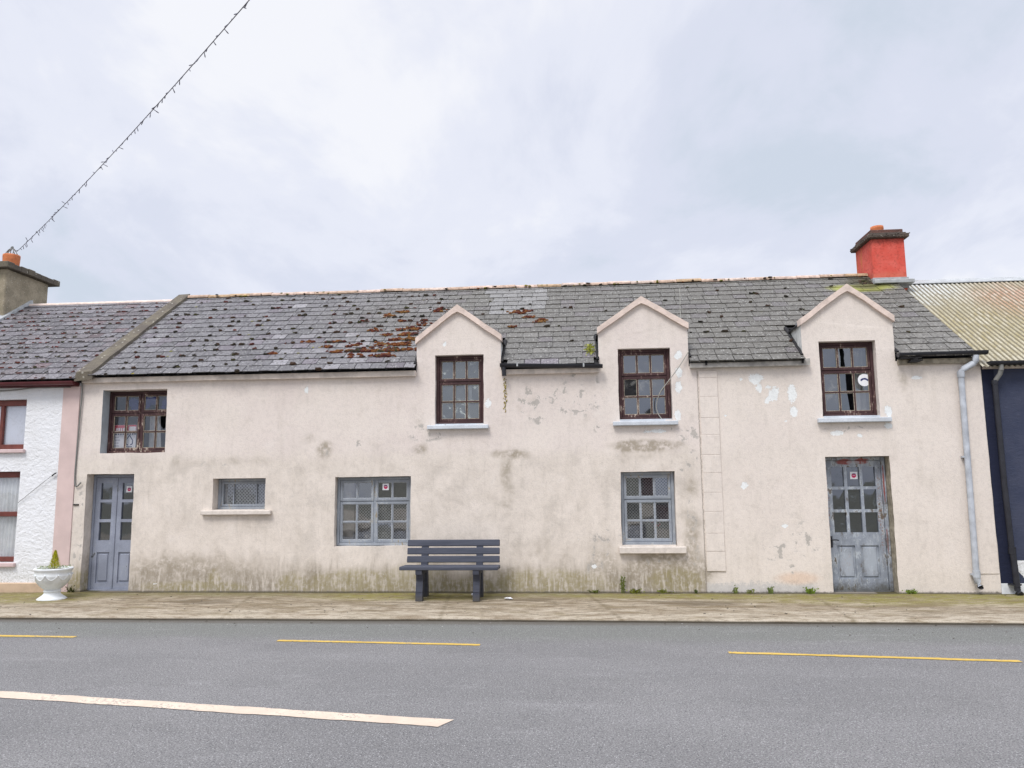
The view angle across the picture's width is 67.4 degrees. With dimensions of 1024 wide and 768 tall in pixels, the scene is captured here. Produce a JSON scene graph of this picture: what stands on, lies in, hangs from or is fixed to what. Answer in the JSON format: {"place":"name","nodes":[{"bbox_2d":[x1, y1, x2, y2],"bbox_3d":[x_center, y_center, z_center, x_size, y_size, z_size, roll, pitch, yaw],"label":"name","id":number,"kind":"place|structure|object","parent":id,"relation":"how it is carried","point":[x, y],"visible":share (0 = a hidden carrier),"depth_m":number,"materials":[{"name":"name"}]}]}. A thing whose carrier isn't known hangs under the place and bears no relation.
{"place":"outdoors","nodes":[
{"label":"outdoors","id":0,"kind":"place"},
{"bbox_2d":[0,619,1023,767],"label":"road","id":1,"kind":"structure","parent":0,"point":[226,694],"depth_m":6.42,"materials":[{"name":"grey asphalt"}]},
{"bbox_2d":[0,590,1023,624],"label":"pavement","id":2,"kind":"structure","parent":0,"point":[933,608],"depth_m":10.70,"materials":[{"name":"concrete"}]},
{"bbox_2d":[33,566,73,600],"bbox_3d":[-7.122,3.094,11.911,0.547,0.480,0.545,-1,-8,5],"label":"urn","id":3,"kind":"object","parent":2,"relation":"on","point":[51,582],"visible":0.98,"depth_m":11.76,"materials":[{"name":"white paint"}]},
{"bbox_2d":[39,564,70,568],"bbox_3d":[-7.122,2.842,11.946,0.499,0.051,0.502,-1,-8,5],"label":"trailing plant","id":4,"kind":"object","parent":3,"relation":"in","point":[54,566],"visible":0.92,"depth_m":11.88,"materials":[{"name":"green plant"}]},
{"bbox_2d":[49,550,61,568],"bbox_3d":[-7.116,2.732,11.955,0.198,0.309,0.186,-1,-8,5],"label":"conifer","id":5,"kind":"object","parent":3,"relation":"on","point":[55,560],"visible":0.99,"depth_m":11.94,"materials":[{"name":"green plant"}]},
{"bbox_2d":[62,585,77,591],"bbox_3d":[-7.162,3.326,12.461,0.322,0.119,0.099,-1,-8,5],"label":"weed","id":6,"kind":"object","parent":2,"relation":"on","point":[71,590],"visible":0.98,"depth_m":12.47,"materials":[{"name":"green plant"}]},
{"bbox_2d":[0,246,172,591],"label":"cottage","id":7,"kind":"structure","parent":2,"relation":"on","point":[48,351],"depth_m":13.03,"materials":[{"name":"white paint"}]},
{"bbox_2d":[0,472,19,566],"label":"window","id":8,"kind":"structure","parent":7,"relation":"in","point":[9,481],"depth_m":12.96,"materials":[{"name":"brown wood"}]},
{"bbox_2d":[0,400,26,452],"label":"window","id":9,"kind":"structure","parent":7,"relation":"in","point":[12,412],"depth_m":13.15,"materials":[{"name":"brown wood"}]},
{"bbox_2d":[16,0,249,250],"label":"string lights","id":10,"kind":"object","parent":7,"relation":"attached to","point":[225,26],"visible":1,"depth_m":10.81},
{"bbox_2d":[399,539,499,600],"bbox_3d":[-0.910,2.788,11.514,1.465,0.866,0.557,-1,-8,5],"label":"bench","id":11,"kind":"object","parent":2,"relation":"on","point":[425,559],"visible":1,"depth_m":11.69,"materials":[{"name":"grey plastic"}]},
{"bbox_2d":[0,594,1006,638],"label":"grit","id":12,"kind":"object","parent":2,"relation":"on","point":[464,611],"visible":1,"depth_m":10.47,"materials":[{"name":"grey gravel"}]},
{"bbox_2d":[68,225,1001,593],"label":"house","id":13,"kind":"structure","parent":2,"relation":"on","point":[822,433],"depth_m":12.30,"materials":[{"name":"beige paint"}]},
{"bbox_2d":[87,474,133,590],"bbox_3d":[-6.634,2.473,12.843,0.823,1.901,0.100,-1,-8,5],"label":"door","id":14,"kind":"structure","parent":13,"relation":"in","point":[110,541],"depth_m":12.84,"materials":[{"name":"grey paint"}]},
{"bbox_2d":[114,425,136,447],"bbox_3d":[-6.601,0.904,13.104,0.390,0.410,0.010,-1,-8,5],"label":"sale sign","id":15,"kind":"object","parent":13,"relation":"attached to","point":[119,440],"visible":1,"depth_m":13.10,"materials":[{"name":"white paper"}]},
{"bbox_2d":[107,391,166,452],"bbox_3d":[-6.295,0.692,13.184,1.127,1.105,0.334,-1,-8,5],"label":"window","id":16,"kind":"structure","parent":13,"relation":"in","point":[138,406],"depth_m":13.08,"materials":[{"name":"brown paint"}]},
{"bbox_2d":[200,479,271,514],"bbox_3d":[-4.456,1.859,12.692,1.173,0.580,0.511,-1,-8,5],"label":"window","id":17,"kind":"structure","parent":13,"relation":"in","point":[235,496],"depth_m":12.75,"materials":[{"name":"grey paint"}]},
{"bbox_2d":[336,477,410,545],"bbox_3d":[-2.207,2.137,12.580,1.232,1.211,0.396,-1,-8,5],"label":"window","id":18,"kind":"structure","parent":13,"relation":"in","point":[348,500],"depth_m":12.45,"materials":[{"name":"grey paint"}]},
{"bbox_2d":[427,355,488,429],"bbox_3d":[-0.865,0.133,12.472,0.988,1.210,0.265,-1,-8,5],"label":"window","id":19,"kind":"structure","parent":13,"relation":"in","point":[459,379],"depth_m":12.55,"materials":[{"name":"brown paint"}]},
{"bbox_2d":[584,343,594,354],"bbox_3d":[1.258,-0.553,12.484,0.202,0.241,0.203,-1,-8,5],"label":"gutter weed","id":20,"kind":"object","parent":13,"relation":"on","point":[589,349],"visible":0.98,"depth_m":12.43,"materials":[{"name":"green plant"}]},
{"bbox_2d":[613,349,677,425],"bbox_3d":[2.095,0.050,12.222,1.009,1.233,0.265,-1,-8,5],"label":"window","id":21,"kind":"structure","parent":13,"relation":"in","point":[642,374],"depth_m":12.30,"materials":[{"name":"brown paint"}]},
{"bbox_2d":[619,472,686,553],"bbox_3d":[2.166,1.999,11.987,1.017,1.246,0.329,-1,-8,5],"label":"window","id":22,"kind":"structure","parent":13,"relation":"in","point":[640,545],"depth_m":12.04,"materials":[{"name":"grey paint"}]},
{"bbox_2d":[817,342,891,422],"bbox_3d":[5.266,-0.018,12.071,1.087,1.274,0.503,-1,-8,5],"label":"window","id":23,"kind":"structure","parent":13,"relation":"in","point":[858,356],"depth_m":12.04,"materials":[{"name":"brown paint"}]},
{"bbox_2d":[825,457,893,591],"bbox_3d":[5.304,2.148,11.820,0.941,2.039,0.123,-1,-8,5],"label":"door","id":24,"kind":"structure","parent":13,"relation":"in","point":[861,557],"depth_m":11.82,"materials":[{"name":"grey paint"}]},
{"bbox_2d":[620,576,625,592],"bbox_3d":[1.695,3.040,11.768,0.110,0.326,0.063,-1,-8,5],"label":"weed","id":25,"kind":"object","parent":2,"relation":"on","point":[622,588],"visible":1,"depth_m":11.76,"materials":[{"name":"green plant"}]},
{"bbox_2d":[626,588,644,593],"bbox_3d":[1.879,3.148,11.703,0.290,0.092,0.107,-1,-8,5],"label":"weed","id":26,"kind":"object","parent":2,"relation":"on","point":[632,591],"visible":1,"depth_m":11.71,"materials":[{"name":"green plant"}]},
{"bbox_2d":[657,589,673,593],"bbox_3d":[2.340,3.150,11.666,0.298,0.069,0.104,-2,-8,9],"label":"weed","id":27,"kind":"object","parent":2,"relation":"on","point":[662,591],"visible":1,"depth_m":11.68,"materials":[{"name":"green plant"}]},
{"bbox_2d":[767,586,773,593],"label":"weed","id":28,"kind":"object","parent":2,"relation":"on","point":[770,589],"visible":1,"depth_m":11.56,"materials":[{"name":"green plant"}]},
{"bbox_2d":[803,587,818,593],"bbox_3d":[4.478,3.087,11.495,0.244,0.107,0.077,-1,-8,5],"label":"weed","id":29,"kind":"object","parent":2,"relation":"on","point":[810,591],"visible":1,"depth_m":11.50,"materials":[{"name":"green plant"}]},
{"bbox_2d":[902,588,917,593],"bbox_3d":[5.902,3.063,11.365,0.270,0.090,0.104,-1,-8,5],"label":"weed","id":30,"kind":"object","parent":2,"relation":"on","point":[913,592],"visible":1,"depth_m":11.37,"materials":[{"name":"green plant"}]},
{"bbox_2d":[906,277,1023,595],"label":"neighbouring building","id":31,"kind":"structure","parent":2,"relation":"on","point":[981,313],"depth_m":11.71,"materials":[{"name":"blue paint"}]},
{"bbox_2d":[0,0,1023,302],"label":"sky","id":32,"kind":"structure","parent":0,"point":[318,145],"materials":[{"name":"white"}]}
]}

